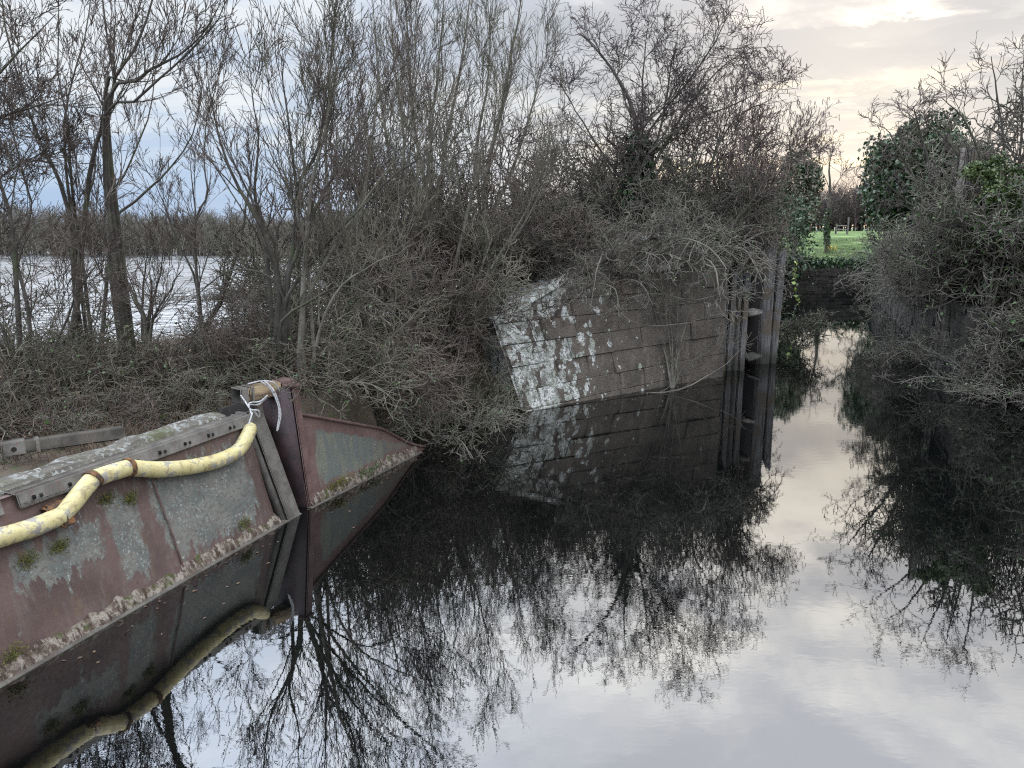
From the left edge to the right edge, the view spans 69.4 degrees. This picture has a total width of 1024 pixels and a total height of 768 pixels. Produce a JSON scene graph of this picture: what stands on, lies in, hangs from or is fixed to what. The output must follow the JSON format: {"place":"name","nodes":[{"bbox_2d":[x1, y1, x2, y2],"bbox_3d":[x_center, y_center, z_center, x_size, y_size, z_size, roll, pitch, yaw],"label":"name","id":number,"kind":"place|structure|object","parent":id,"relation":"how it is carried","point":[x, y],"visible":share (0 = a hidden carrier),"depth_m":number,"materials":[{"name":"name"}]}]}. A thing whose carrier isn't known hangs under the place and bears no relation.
{"place":"outdoors","nodes":[
{"label":"outdoors","id":0,"kind":"place"},
{"bbox_2d":[0,252,459,350],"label":"lake water","id":1,"kind":"structure","parent":0,"point":[186,274],"depth_m":42.14,"materials":[{"name":"grey liquid"}]},
{"bbox_2d":[0,292,1023,767],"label":"canal water","id":2,"kind":"structure","parent":0,"point":[798,558],"depth_m":6.37,"materials":[{"name":"black liquid"}]},
{"bbox_2d":[931,148,976,375],"bbox_3d":[9.401,-1.823,15.866,0.370,6.207,0.100,0,12,0],"label":"slatted post","id":3,"kind":"object","parent":2,"relation":"in","point":[940,324],"visible":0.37,"depth_m":15.78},
{"bbox_2d":[0,228,1023,478],"bbox_3d":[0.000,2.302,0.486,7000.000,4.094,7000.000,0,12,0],"label":"ground","id":4,"kind":"structure","parent":0,"point":[358,412],"depth_m":10.04,"materials":[{"name":"plant"}]},
{"bbox_2d":[0,291,99,365],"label":"bush","id":5,"kind":"object","parent":4,"relation":"on","point":[51,319],"visible":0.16,"depth_m":10.93,"materials":[{"name":"brown plant"}]},
{"bbox_2d":[0,0,114,183],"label":"overhanging tree","id":6,"kind":"object","parent":4,"relation":"on","point":[18,113],"visible":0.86,"depth_m":8.54,"materials":[{"name":"brown plant"}]},
{"bbox_2d":[0,381,119,464],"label":"bush","id":7,"kind":"object","parent":4,"relation":"on","point":[62,425],"visible":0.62,"depth_m":7.62,"materials":[{"name":"brown plant"}]},
{"bbox_2d":[0,345,121,461],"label":"bush","id":8,"kind":"object","parent":4,"relation":"on","point":[6,377],"visible":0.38,"depth_m":7.80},
{"bbox_2d":[0,425,124,457],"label":"timber baulk","id":9,"kind":"object","parent":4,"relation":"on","point":[16,447],"visible":0.93,"depth_m":7.04,"materials":[{"name":"weathered timber"},{"name":"grey steel"}]},
{"bbox_2d":[0,305,124,401],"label":"bush","id":10,"kind":"object","parent":4,"relation":"on","point":[53,347],"visible":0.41,"depth_m":8.65,"materials":[{"name":"brown plant"}]},
{"bbox_2d":[0,47,154,390],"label":"alder tree","id":11,"kind":"object","parent":4,"relation":"on","point":[17,274],"visible":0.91,"depth_m":8.49,"materials":[{"name":"brown plant"}]},
{"bbox_2d":[0,278,196,413],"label":"bush","id":12,"kind":"object","parent":4,"relation":"on","point":[105,365],"visible":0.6,"depth_m":8.72,"materials":[{"name":"brown plant"}]},
{"bbox_2d":[6,376,192,434],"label":"bush","id":13,"kind":"object","parent":4,"relation":"on","point":[133,388],"visible":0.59,"depth_m":8.11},
{"bbox_2d":[0,324,203,425],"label":"bush","id":14,"kind":"object","parent":4,"relation":"on","point":[127,373],"visible":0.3,"depth_m":8.67,"materials":[{"name":"brown plant"}]},
{"bbox_2d":[0,0,244,386],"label":"leaning willow","id":15,"kind":"object","parent":4,"relation":"on","point":[108,168],"visible":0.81,"depth_m":9.38,"materials":[{"name":"brown plant"}]},
{"bbox_2d":[11,331,247,414],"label":"bush","id":16,"kind":"object","parent":4,"relation":"on","point":[155,361],"visible":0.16,"depth_m":9.27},
{"bbox_2d":[29,325,253,432],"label":"bush","id":17,"kind":"object","parent":4,"relation":"on","point":[113,397],"visible":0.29,"depth_m":8.64,"materials":[{"name":"brown plant"}]},
{"bbox_2d":[52,0,233,357],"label":"straight willow","id":18,"kind":"object","parent":4,"relation":"on","point":[110,267],"visible":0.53,"depth_m":11.25,"materials":[{"name":"brown plant"}]},
{"bbox_2d":[96,190,206,344],"bbox_3d":[-6.930,-2.083,14.102,1.869,3.208,1.230,0,12,0],"label":"sallow","id":19,"kind":"object","parent":4,"relation":"on","point":[150,313],"visible":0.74,"depth_m":14.07,"materials":[{"name":"brown plant"}]},
{"bbox_2d":[54,330,270,405],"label":"bush","id":20,"kind":"object","parent":4,"relation":"on","point":[186,349],"visible":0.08,"depth_m":9.68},
{"bbox_2d":[97,358,254,427],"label":"bush","id":21,"kind":"object","parent":4,"relation":"on","point":[208,395],"visible":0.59,"depth_m":8.55,"materials":[{"name":"brown plant"}]},
{"bbox_2d":[67,304,320,411],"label":"bush","id":22,"kind":"object","parent":4,"relation":"on","point":[195,369],"visible":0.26,"depth_m":9.35,"materials":[{"name":"brown plant"}]},
{"bbox_2d":[127,35,263,348],"bbox_3d":[-5.134,-2.875,12.386,2.243,5.550,1.014,2,12,8],"label":"forked sallow","id":23,"kind":"object","parent":4,"relation":"on","point":[194,254],"visible":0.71,"depth_m":12.26,"materials":[{"name":"brown plant"}]},
{"bbox_2d":[109,321,314,420],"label":"bush","id":24,"kind":"object","parent":4,"relation":"on","point":[261,378],"visible":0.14,"depth_m":9.26,"materials":[{"name":"brown plant"}]},
{"bbox_2d":[0,382,425,687],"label":"steel wall","id":25,"kind":"structure","parent":4,"relation":"on","point":[106,555],"depth_m":6.80,"materials":[{"name":"brown"}]},
{"bbox_2d":[0,412,226,496],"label":"coping beam","id":26,"kind":"structure","parent":25,"relation":"on","point":[50,469],"depth_m":6.54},
{"bbox_2d":[0,422,256,547],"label":"tube fender","id":27,"kind":"object","parent":25,"relation":"attached to","point":[82,490],"visible":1,"depth_m":6.28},
{"bbox_2d":[231,377,293,404],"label":"head block","id":28,"kind":"structure","parent":25,"relation":"attached to","point":[253,392],"depth_m":8.23,"materials":[{"name":"brown wood"}]},
{"bbox_2d":[240,380,280,430],"bbox_3d":[-2.749,0.269,8.081,0.357,0.568,0.814,0,12,0],"label":"mooring rope","id":29,"kind":"object","parent":28,"relation":"attached to","point":[265,398],"visible":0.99,"depth_m":8.19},
{"bbox_2d":[173,277,272,376],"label":"bush","id":30,"kind":"object","parent":4,"relation":"on","point":[226,348],"visible":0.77,"depth_m":9.44,"materials":[{"name":"brown plant"}]},
{"bbox_2d":[181,182,398,344],"bbox_3d":[-3.881,-1.843,13.096,3.681,3.244,4.069,-4,13,-18],"label":"bush","id":31,"kind":"object","parent":4,"relation":"on","point":[255,251],"visible":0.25,"depth_m":12.12,"materials":[{"name":"brown plant"}]},
{"bbox_2d":[91,0,494,417],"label":"spreading willow","id":32,"kind":"object","parent":4,"relation":"on","point":[281,321],"visible":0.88,"depth_m":9.35,"materials":[{"name":"brown plant"}]},
{"bbox_2d":[197,293,405,400],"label":"bush","id":33,"kind":"object","parent":4,"relation":"on","point":[337,337],"visible":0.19,"depth_m":10.09,"materials":[{"name":"brown plant"}]},
{"bbox_2d":[0,285,615,469],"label":"dead undergrowth","id":34,"kind":"object","parent":4,"relation":"on","point":[104,445],"visible":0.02,"depth_m":8.10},
{"bbox_2d":[197,292,448,423],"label":"bush","id":35,"kind":"object","parent":4,"relation":"on","point":[377,356],"visible":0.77,"depth_m":9.32,"materials":[{"name":"brown plant"}]},
{"bbox_2d":[262,142,402,322],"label":"bush","id":36,"kind":"object","parent":4,"relation":"on","point":[284,229],"visible":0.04,"depth_m":15.69,"materials":[{"name":"brown plant"}]},
{"bbox_2d":[224,0,464,333],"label":"willow","id":37,"kind":"object","parent":4,"relation":"on","point":[407,41],"visible":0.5,"depth_m":12.73,"materials":[{"name":"brown plant"}]},
{"bbox_2d":[225,199,472,400],"bbox_3d":[-2.393,-1.342,11.803,3.866,3.081,3.497,-10,15,-39],"label":"bush","id":38,"kind":"object","parent":4,"relation":"on","point":[342,298],"visible":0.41,"depth_m":11.14,"materials":[{"name":"brown plant"}]},
{"bbox_2d":[233,322,474,425],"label":"bush","id":39,"kind":"object","parent":4,"relation":"on","point":[426,386],"visible":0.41,"depth_m":10.09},
{"bbox_2d":[247,0,496,390],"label":"pale stem willow","id":40,"kind":"object","parent":4,"relation":"on","point":[305,270],"visible":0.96,"depth_m":9.09,"materials":[{"name":"brown plant"}]},
{"bbox_2d":[286,134,484,341],"bbox_3d":[-2.337,-2.715,14.652,3.426,4.398,4.840,-8,14,-32],"label":"bush","id":41,"kind":"object","parent":4,"relation":"on","point":[425,234],"visible":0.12,"depth_m":13.70,"materials":[{"name":"brown plant"}]},
{"bbox_2d":[360,0,417,290],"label":"poplar tree","id":42,"kind":"object","parent":4,"relation":"on","point":[375,47],"visible":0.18,"depth_m":23.29,"materials":[{"name":"brown plant"}]},
{"bbox_2d":[0,184,779,254],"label":"woods","id":43,"kind":"object","parent":4,"relation":"on","point":[209,221],"visible":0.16,"depth_m":89.48,"materials":[{"name":"brown plant"}]},
{"bbox_2d":[306,227,498,419],"bbox_3d":[-1.533,-0.978,12.029,2.830,3.138,3.998,10,16,40],"label":"bush","id":44,"kind":"object","parent":4,"relation":"on","point":[465,316],"visible":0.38,"depth_m":11.90,"materials":[{"name":"brown plant"}]},
{"bbox_2d":[373,387,490,461],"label":"bush","id":45,"kind":"object","parent":4,"relation":"on","point":[410,434],"visible":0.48,"depth_m":10.60,"materials":[{"name":"brown plant"}]},
{"bbox_2d":[378,0,491,216],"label":"poplar tree","id":46,"kind":"object","parent":4,"relation":"on","point":[465,37],"visible":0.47,"depth_m":20.45,"materials":[{"name":"brown plant"}]},
{"bbox_2d":[348,170,546,362],"bbox_3d":[-0.992,-1.993,12.662,3.497,3.424,3.866,-3,12,-16],"label":"bush","id":47,"kind":"object","parent":4,"relation":"on","point":[494,291],"visible":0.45,"depth_m":12.62,"materials":[{"name":"brown plant"}]},
{"bbox_2d":[351,99,557,303],"bbox_3d":[-1.196,-3.527,15.611,4.680,4.766,4.233,-1,12,-6],"label":"bush","id":48,"kind":"object","parent":4,"relation":"on","point":[468,185],"visible":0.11,"depth_m":14.48,"materials":[{"name":"brown plant"}]},
{"bbox_2d":[372,332,540,448],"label":"bush","id":49,"kind":"object","parent":4,"relation":"on","point":[485,418],"visible":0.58,"depth_m":11.33,"materials":[{"name":"brown plant"}]},
{"bbox_2d":[332,0,595,353],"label":"willow","id":50,"kind":"object","parent":4,"relation":"on","point":[475,174],"visible":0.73,"depth_m":12.76,"materials":[{"name":"brown plant"}]},
{"bbox_2d":[360,258,570,368],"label":"bush","id":51,"kind":"object","parent":4,"relation":"on","point":[517,315],"visible":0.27,"depth_m":13.21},
{"bbox_2d":[405,355,548,427],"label":"bush","id":52,"kind":"object","parent":4,"relation":"on","point":[494,385],"visible":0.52,"depth_m":12.51,"materials":[{"name":"brown plant"}]},
{"bbox_2d":[371,100,593,295],"bbox_3d":[-0.645,-3.876,16.413,4.840,4.398,3.426,0,12,0],"label":"bush","id":53,"kind":"object","parent":4,"relation":"on","point":[502,143],"visible":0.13,"depth_m":15.53,"materials":[{"name":"brown plant"}]},
{"bbox_2d":[456,0,572,262],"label":"willow","id":54,"kind":"object","parent":4,"relation":"on","point":[508,86],"visible":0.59,"depth_m":21.96,"materials":[{"name":"brown plant"}]},
{"bbox_2d":[412,145,621,302],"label":"bush","id":55,"kind":"object","parent":4,"relation":"on","point":[567,231],"visible":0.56,"depth_m":13.82,"materials":[{"name":"brown plant"}]},
{"bbox_2d":[436,94,629,254],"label":"bush","id":56,"kind":"object","parent":4,"relation":"on","point":[604,162],"visible":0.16,"depth_m":15.81,"materials":[{"name":"brown plant"}]},
{"bbox_2d":[455,186,614,296],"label":"bush","id":57,"kind":"object","parent":4,"relation":"on","point":[544,244],"visible":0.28,"depth_m":14.27,"materials":[{"name":"brown plant"}]},
{"bbox_2d":[495,147,649,225],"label":"bush","id":58,"kind":"object","parent":4,"relation":"on","point":[603,214],"visible":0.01,"depth_m":17.45,"materials":[{"name":"brown plant"}]},
{"bbox_2d":[512,227,662,321],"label":"bush","id":59,"kind":"object","parent":4,"relation":"on","point":[584,286],"visible":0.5,"depth_m":13.71,"materials":[{"name":"brown plant"}]},
{"bbox_2d":[469,231,730,411],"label":"stone wing wall","id":60,"kind":"structure","parent":4,"relation":"on","point":[586,355],"depth_m":14.41,"materials":[{"name":"stone"}]},
{"bbox_2d":[508,241,666,307],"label":"bush","id":61,"kind":"object","parent":60,"relation":"on","point":[616,267],"visible":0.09,"depth_m":14.37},
{"bbox_2d":[564,221,683,308],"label":"bush","id":62,"kind":"object","parent":60,"relation":"on","point":[640,263],"visible":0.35,"depth_m":14.28,"materials":[{"name":"brown plant"}]},
{"bbox_2d":[504,180,744,312],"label":"bush","id":63,"kind":"object","parent":60,"relation":"on","point":[668,267],"visible":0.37,"depth_m":14.08,"materials":[{"name":"brown plant"}]},
{"bbox_2d":[607,281,759,328],"bbox_3d":[3.259,-1.577,14.764,4.204,0.868,1.427,-2,12,-7],"label":"reaching bough","id":64,"kind":"object","parent":60,"relation":"attached to","point":[667,309],"visible":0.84,"depth_m":14.56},
{"bbox_2d":[591,180,793,323],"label":"bush","id":65,"kind":"object","parent":60,"relation":"on","point":[699,252],"visible":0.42,"depth_m":14.35,"materials":[{"name":"brown plant"}]},
{"bbox_2d":[627,171,758,387],"bbox_3d":[3.567,-2.050,15.055,3.065,4.409,1.471,0,12,0],"label":"wall sapling","id":66,"kind":"object","parent":60,"relation":"attached to","point":[672,370],"visible":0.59,"depth_m":15.07,"materials":[{"name":"brown plant"}]},
{"bbox_2d":[539,176,665,278],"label":"bush","id":67,"kind":"object","parent":4,"relation":"on","point":[590,196],"visible":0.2,"depth_m":14.73,"materials":[{"name":"brown plant"}]},
{"bbox_2d":[574,191,698,282],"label":"bush","id":68,"kind":"object","parent":4,"relation":"on","point":[621,204],"visible":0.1,"depth_m":15.31,"materials":[{"name":"brown plant"}]},
{"bbox_2d":[503,0,810,230],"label":"hawthorn tree","id":69,"kind":"object","parent":4,"relation":"on","point":[636,148],"visible":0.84,"depth_m":15.54,"materials":[{"name":"brown plant"}]},
{"bbox_2d":[579,118,767,227],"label":"bush","id":70,"kind":"object","parent":4,"relation":"on","point":[698,167],"visible":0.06,"depth_m":16.68,"materials":[{"name":"brown plant"}]},
{"bbox_2d":[604,144,774,257],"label":"bush","id":71,"kind":"object","parent":4,"relation":"on","point":[668,179],"visible":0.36,"depth_m":15.65,"materials":[{"name":"brown plant"}]},
{"bbox_2d":[589,176,813,297],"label":"bush","id":72,"kind":"object","parent":4,"relation":"on","point":[745,250],"visible":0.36,"depth_m":15.50,"materials":[{"name":"brown plant"}]},
{"bbox_2d":[635,182,794,265],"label":"bush","id":73,"kind":"object","parent":4,"relation":"on","point":[724,221],"visible":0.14,"depth_m":15.76,"materials":[{"name":"brown plant"}]},
{"bbox_2d":[645,95,800,210],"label":"bush","id":74,"kind":"object","parent":4,"relation":"on","point":[764,111],"visible":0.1,"depth_m":18.62,"materials":[{"name":"brown plant"}]},
{"bbox_2d":[680,95,799,226],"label":"bush","id":75,"kind":"object","parent":4,"relation":"on","point":[760,156],"visible":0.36,"depth_m":16.74,"materials":[{"name":"brown plant"}]},
{"bbox_2d":[683,173,800,258],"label":"bush","id":76,"kind":"object","parent":4,"relation":"on","point":[709,200],"visible":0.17,"depth_m":16.50,"materials":[{"name":"brown plant"}]},
{"bbox_2d":[690,205,798,265],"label":"bush","id":77,"kind":"object","parent":4,"relation":"on","point":[781,237],"visible":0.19,"depth_m":16.10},
{"bbox_2d":[724,227,786,370],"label":"lock gate","id":78,"kind":"structure","parent":4,"relation":"on","point":[761,321],"depth_m":17.39,"materials":[{"name":"black"}]},
{"bbox_2d":[653,55,858,235],"bbox_3d":[5.489,-4.917,16.262,4.345,4.537,4.387,-11,16,-41],"label":"hazel bush","id":79,"kind":"object","parent":4,"relation":"on","point":[803,148],"visible":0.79,"depth_m":16.40,"materials":[{"name":"brown plant"}]},
{"bbox_2d":[774,150,825,253],"bbox_3d":[14.480,-9.002,37.552,2.685,5.739,2.666,0,12,0],"label":"ivy tree","id":80,"kind":"object","parent":4,"relation":"on","point":[812,180],"visible":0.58,"depth_m":36.78,"materials":[{"name":"green plant"}]},
{"bbox_2d":[777,291,847,354],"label":"bush","id":81,"kind":"object","parent":4,"relation":"on","point":[788,332],"visible":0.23,"depth_m":19.05,"materials":[{"name":"brown plant"}]},
{"bbox_2d":[783,261,869,292],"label":"dam wall","id":82,"kind":"structure","parent":4,"relation":"on","point":[824,277],"depth_m":37.13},
{"bbox_2d":[788,252,872,271],"bbox_3d":[15.825,-5.906,35.841,4.965,1.153,0.868,0,12,0],"label":"ivy trail","id":83,"kind":"object","parent":82,"relation":"attached to","point":[837,261],"visible":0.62,"depth_m":35.76,"materials":[{"name":"green plant"}]},
{"bbox_2d":[777,237,885,260],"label":"field grass","id":84,"kind":"structure","parent":4,"relation":"on","point":[851,247],"depth_m":51.30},
{"bbox_2d":[813,125,864,253],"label":"tree","id":85,"kind":"object","parent":4,"relation":"on","point":[826,231],"visible":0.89,"depth_m":46.53,"materials":[{"name":"brown plant"}]},
{"bbox_2d":[774,175,906,230],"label":"hedge","id":86,"kind":"object","parent":4,"relation":"on","point":[848,207],"visible":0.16,"depth_m":102.81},
{"bbox_2d":[856,208,937,308],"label":"bush","id":87,"kind":"object","parent":4,"relation":"on","point":[896,278],"visible":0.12,"depth_m":19.20,"materials":[{"name":"brown plant"}]},
{"bbox_2d":[846,311,947,373],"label":"bush","id":88,"kind":"object","parent":4,"relation":"on","point":[898,352],"visible":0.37,"depth_m":18.17,"materials":[{"name":"brown plant"}]},
{"bbox_2d":[849,78,997,236],"bbox_3d":[10.469,-4.614,18.790,3.821,5.891,1.958,0,12,0],"label":"hawthorn tree","id":89,"kind":"object","parent":4,"relation":"on","point":[920,137],"visible":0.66,"depth_m":18.66,"materials":[{"name":"brown plant"}]},
{"bbox_2d":[871,331,990,396],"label":"bush","id":90,"kind":"object","parent":4,"relation":"on","point":[945,358],"visible":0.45,"depth_m":15.07,"materials":[{"name":"brown plant"}]},
{"bbox_2d":[855,107,1009,237],"bbox_3d":[21.477,-10.146,38.010,6.908,7.753,6.699,0,12,0],"label":"ivy tree","id":91,"kind":"object","parent":4,"relation":"on","point":[876,153],"visible":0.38,"depth_m":37.52,"materials":[{"name":"green plant"}]},
{"bbox_2d":[902,217,977,316],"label":"bush","id":92,"kind":"object","parent":4,"relation":"on","point":[931,285],"visible":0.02,"depth_m":16.72,"materials":[{"name":"brown plant"}]},
{"bbox_2d":[869,263,1013,386],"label":"lock far wall","id":93,"kind":"structure","parent":4,"relation":"on","point":[958,314],"depth_m":16.54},
{"bbox_2d":[827,236,907,312],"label":"bush","id":94,"kind":"object","parent":93,"relation":"on","point":[860,276],"visible":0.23,"depth_m":23.53,"materials":[{"name":"brown plant"}]},
{"bbox_2d":[849,280,931,334],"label":"bush","id":95,"kind":"object","parent":93,"relation":"on","point":[896,298],"visible":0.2,"depth_m":20.45,"materials":[{"name":"brown plant"}]},
{"bbox_2d":[869,30,1023,300],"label":"hawthorn tree","id":96,"kind":"object","parent":4,"relation":"on","point":[1000,112],"visible":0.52,"depth_m":14.79,"materials":[{"name":"brown plant"}]},
{"bbox_2d":[881,159,1023,327],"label":"bush","id":97,"kind":"object","parent":4,"relation":"on","point":[994,227],"visible":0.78,"depth_m":14.77,"materials":[{"name":"brown plant"}]},
{"bbox_2d":[882,122,1022,298],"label":"bush","id":98,"kind":"object","parent":4,"relation":"on","point":[930,181],"visible":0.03,"depth_m":16.61,"materials":[{"name":"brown plant"}]},
{"bbox_2d":[883,164,1023,310],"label":"bush","id":99,"kind":"object","parent":4,"relation":"on","point":[953,286],"visible":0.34,"depth_m":15.54,"materials":[{"name":"brown plant"}]},
{"bbox_2d":[909,358,1023,409],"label":"bush","id":100,"kind":"object","parent":4,"relation":"on","point":[984,391],"visible":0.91,"depth_m":13.55,"materials":[{"name":"grey plant"}]},
{"bbox_2d":[925,308,1023,399],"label":"bush","id":101,"kind":"object","parent":4,"relation":"on","point":[1002,374],"visible":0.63,"depth_m":14.13,"materials":[{"name":"brown plant"}]},
{"bbox_2d":[925,76,1023,317],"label":"bush","id":102,"kind":"object","parent":4,"relation":"on","point":[1008,139],"visible":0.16,"depth_m":15.65,"materials":[{"name":"brown plant"}]},
{"bbox_2d":[954,151,1023,309],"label":"tree","id":103,"kind":"object","parent":4,"relation":"on","point":[976,167],"visible":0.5,"depth_m":14.48,"materials":[{"name":"green plant"}]},
{"bbox_2d":[957,271,1023,405],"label":"bush","id":104,"kind":"object","parent":4,"relation":"on","point":[995,330],"visible":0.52,"depth_m":14.19,"materials":[{"name":"brown plant"}]},
{"bbox_2d":[968,288,1023,387],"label":"bush","id":105,"kind":"object","parent":4,"relation":"on","point":[1013,321],"visible":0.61,"depth_m":13.79,"materials":[{"name":"brown plant"}]},
{"bbox_3d":[9.562,-3.315,27.832,0.962,2.380,20.956,4,13,20],"label":"lock side wall","id":106,"kind":"object","parent":4,"relation":"on","visible":0},
{"bbox_2d":[774,188,831,294],"bbox_3d":[13.560,-6.554,35.513,2.905,5.593,2.818,0,12,0],"label":"ivy trail","id":107,"kind":"object","parent":106,"relation":"hanging from","point":[797,218],"visible":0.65,"depth_m":35.09,"materials":[{"name":"green plant"}]},
{"bbox_2d":[0,0,1023,227],"label":"sky","id":108,"kind":"structure","parent":0,"point":[856,51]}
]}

